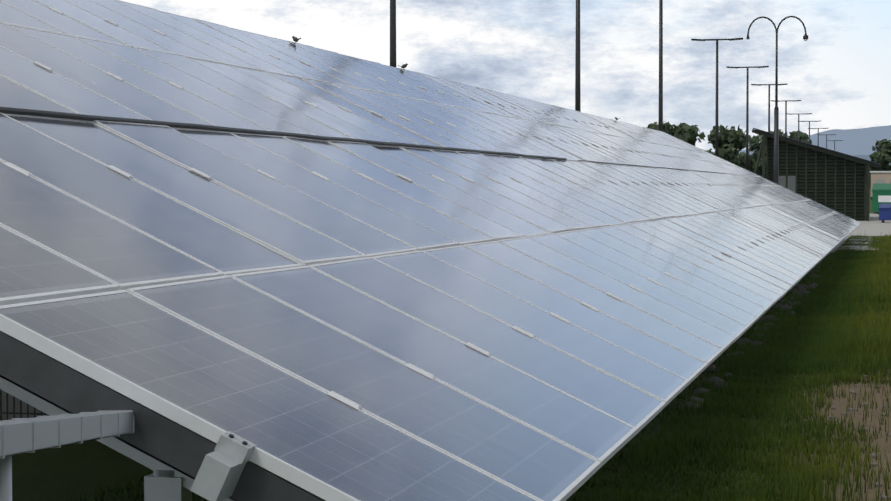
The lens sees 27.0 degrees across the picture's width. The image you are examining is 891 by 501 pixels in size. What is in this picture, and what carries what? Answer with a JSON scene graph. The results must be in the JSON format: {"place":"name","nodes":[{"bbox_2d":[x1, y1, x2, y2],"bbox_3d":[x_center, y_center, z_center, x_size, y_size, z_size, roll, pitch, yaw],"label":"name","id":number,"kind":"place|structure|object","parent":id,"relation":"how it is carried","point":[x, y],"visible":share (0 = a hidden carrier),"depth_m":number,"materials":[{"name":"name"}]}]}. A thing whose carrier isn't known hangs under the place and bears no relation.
{"place":"outdoors","nodes":[
{"label":"outdoors","id":0,"kind":"place"},
{"bbox_2d":[390,0,395,66],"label":"light column","id":1,"kind":"structure","parent":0,"point":[392,33],"depth_m":44.80,"materials":[{"name":"brown metal"}]},
{"bbox_2d":[12,189,876,500],"bbox_3d":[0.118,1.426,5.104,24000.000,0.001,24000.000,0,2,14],"label":"ground","id":2,"kind":"structure","parent":0,"point":[66,471],"depth_m":10.46,"materials":[{"name":"green plant"}]},
{"bbox_2d":[0,455,11,500],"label":"cable tray posts","id":3,"kind":"object","parent":2,"relation":"on","point":[6,478],"depth_m":3.72,"materials":[{"name":"grey metal"}]},
{"bbox_2d":[0,410,134,458],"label":"cable tray","id":4,"kind":"object","parent":2,"relation":"on","point":[24,435],"visible":1,"depth_m":4.16,"materials":[{"name":"grey metal"}]},
{"bbox_2d":[1,331,197,433],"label":"screen","id":5,"kind":"object","parent":2,"relation":"on","point":[13,407],"depth_m":12.77,"materials":[{"name":"black metal"}]},
{"bbox_2d":[0,377,232,500],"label":"support frame","id":6,"kind":"object","parent":2,"relation":"on","point":[163,482],"depth_m":5.66,"materials":[{"name":"grey metal"}]},
{"bbox_2d":[0,331,323,500],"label":"support beam","id":7,"kind":"structure","parent":6,"relation":"attached to","point":[155,435],"depth_m":5.32,"materials":[{"name":"grey metal"}]},
{"bbox_2d":[0,0,837,500],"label":"panel clamps","id":8,"kind":"object","parent":6,"relation":"attached to","point":[220,470],"visible":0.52,"depth_m":5.22,"materials":[{"name":"silver metal"}]},
{"bbox_2d":[229,434,247,444],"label":"bolts","id":9,"kind":"object","parent":8,"relation":"attached to","point":[243,442],"visible":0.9,"depth_m":5.21,"materials":[{"name":"grey metal"}]},
{"bbox_2d":[0,0,860,500],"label":"solar panels","id":10,"kind":"object","parent":6,"relation":"on","point":[240,294],"visible":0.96,"depth_m":9.55,"materials":[{"name":"blue glass"}]},
{"bbox_2d":[0,107,719,172],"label":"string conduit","id":11,"kind":"object","parent":10,"relation":"on","point":[21,111],"visible":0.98,"depth_m":11.80,"materials":[{"name":"black"}]},
{"bbox_2d":[64,272,813,500],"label":"grass","id":12,"kind":"structure","parent":2,"relation":"on","point":[136,495],"depth_m":10.81,"materials":[{"name":"green plant"}]},
{"bbox_2d":[658,0,662,131],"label":"light column","id":13,"kind":"structure","parent":2,"relation":"on","point":[660,125],"depth_m":71.26,"materials":[{"name":"brown metal"}]},
{"bbox_2d":[646,122,705,145],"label":"tree","id":14,"kind":"object","parent":2,"relation":"on","point":[687,133],"visible":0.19,"depth_m":294.22,"materials":[{"name":"green plant"}]},
{"bbox_2d":[702,148,714,154],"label":"tree","id":15,"kind":"object","parent":2,"relation":"on","point":[710,151],"visible":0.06,"depth_m":312.33,"materials":[{"name":"green plant"}]},
{"bbox_2d":[566,308,890,500],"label":"ground sheet","id":16,"kind":"object","parent":2,"relation":"on","point":[840,405],"depth_m":11.76,"materials":[{"name":"green plant"}]},
{"bbox_2d":[578,294,890,500],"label":"grass","id":17,"kind":"structure","parent":16,"relation":"on","point":[839,355],"depth_m":11.90,"materials":[{"name":"green plant"}]},
{"bbox_2d":[800,375,890,499],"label":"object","id":18,"kind":"object","parent":16,"relation":"on","point":[872,454],"visible":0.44,"depth_m":12.79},
{"bbox_2d":[707,125,752,165],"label":"tree","id":19,"kind":"object","parent":2,"relation":"on","point":[731,143],"visible":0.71,"depth_m":297.46,"materials":[{"name":"green plant"}]},
{"bbox_2d":[734,134,761,170],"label":"tree","id":20,"kind":"object","parent":2,"relation":"on","point":[755,144],"visible":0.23,"depth_m":316.07,"materials":[{"name":"green plant"}]},
{"bbox_2d":[679,271,822,412],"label":"drip line stones","id":21,"kind":"object","parent":2,"relation":"on","point":[743,340],"visible":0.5,"depth_m":18.71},
{"bbox_2d":[745,129,811,178],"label":"tree","id":22,"kind":"object","parent":2,"relation":"on","point":[804,137],"visible":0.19,"depth_m":299.27,"materials":[{"name":"green plant"}]},
{"bbox_2d":[752,128,881,220],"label":"shed","id":23,"kind":"structure","parent":2,"relation":"on","point":[839,182],"depth_m":89.06,"materials":[{"name":"green"}]},
{"bbox_2d":[760,254,890,330],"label":"grass","id":24,"kind":"structure","parent":2,"relation":"on","point":[844,290],"depth_m":25.00,"materials":[{"name":"green plant"}]},
{"bbox_2d":[831,214,890,251],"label":"concrete apron","id":25,"kind":"object","parent":2,"relation":"on","point":[874,225],"depth_m":68.28,"materials":[{"name":"grey concrete"}]},
{"bbox_2d":[575,0,580,111],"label":"light column","id":26,"kind":"structure","parent":25,"relation":"on","point":[577,79],"depth_m":57.58,"materials":[{"name":"brown metal"}]},
{"bbox_2d":[691,38,742,156],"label":"light column","id":27,"kind":"structure","parent":25,"relation":"on","point":[716,126],"depth_m":98.66,"materials":[{"name":"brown metal"}]},
{"bbox_2d":[746,16,807,184],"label":"street light","id":28,"kind":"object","parent":25,"relation":"on","point":[776,140],"depth_m":71.67,"materials":[{"name":"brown metal"}]},
{"bbox_2d":[820,231,890,269],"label":"grass","id":29,"kind":"structure","parent":25,"relation":"on","point":[848,258],"depth_m":42.45,"materials":[{"name":"green plant"}]},
{"bbox_2d":[871,183,890,213],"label":"green dumpster","id":30,"kind":"object","parent":25,"relation":"on","point":[881,193],"visible":0.98,"depth_m":113.30,"materials":[{"name":"green plastic"}]},
{"bbox_2d":[877,204,890,222],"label":"blue dumpster","id":31,"kind":"object","parent":25,"relation":"on","point":[884,212],"visible":1,"depth_m":83.38,"materials":[{"name":"blue plastic"}]},
{"bbox_2d":[869,151,890,182],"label":"tree","id":32,"kind":"object","parent":2,"relation":"on","point":[883,158],"visible":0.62,"depth_m":456.39,"materials":[{"name":"green plant"}]},
{"bbox_2d":[872,139,890,161],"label":"tree","id":33,"kind":"object","parent":2,"relation":"on","point":[884,145],"visible":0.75,"depth_m":477.71,"materials":[{"name":"green plant"}]},
{"bbox_2d":[120,0,890,151],"label":"sky","id":34,"kind":"structure","parent":0,"point":[841,75],"materials":[{"name":"white"}]},
{"bbox_2d":[726,66,768,170],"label":"light column","id":35,"kind":"structure","parent":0,"point":[747,127],"depth_m":121.15,"materials":[{"name":"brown metal"}]},
{"bbox_2d":[751,83,787,131],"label":"light column","id":36,"kind":"structure","parent":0,"point":[768,101],"depth_m":141.49,"materials":[{"name":"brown metal"}]},
{"bbox_2d":[771,100,800,136],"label":"light column","id":37,"kind":"structure","parent":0,"point":[786,114],"depth_m":167.77,"materials":[{"name":"grey metal"}]},
{"bbox_2d":[787,113,811,140],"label":"light column","id":38,"kind":"structure","parent":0,"point":[798,123],"depth_m":197.08,"materials":[{"name":"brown metal"}]},
{"bbox_2d":[799,121,818,143],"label":"light column","id":39,"kind":"structure","parent":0,"point":[809,127],"depth_m":218.61,"materials":[{"name":"grey metal"}]},
{"bbox_2d":[739,125,890,155],"bbox_3d":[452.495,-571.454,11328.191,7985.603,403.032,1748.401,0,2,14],"label":"hill ridge","id":40,"kind":"structure","parent":0,"point":[861,141],"depth_m":11704.81,"materials":[{"name":"blue"}]},
{"bbox_2d":[808,128,827,145],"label":"light column","id":41,"kind":"structure","parent":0,"point":[818,132],"depth_m":244.85,"materials":[{"name":"grey metal"}]},
{"bbox_2d":[853,155,890,188],"bbox_3d":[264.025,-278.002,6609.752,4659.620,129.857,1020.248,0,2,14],"label":"hill ridge","id":42,"kind":"structure","parent":0,"point":[866,157],"depth_m":6820.92,"materials":[{"name":"blue"}]},
{"bbox_2d":[870,171,890,196],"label":"tan building","id":43,"kind":"structure","parent":0,"point":[880,176],"depth_m":354.19,"materials":[{"name":"white paint"}]}
]}

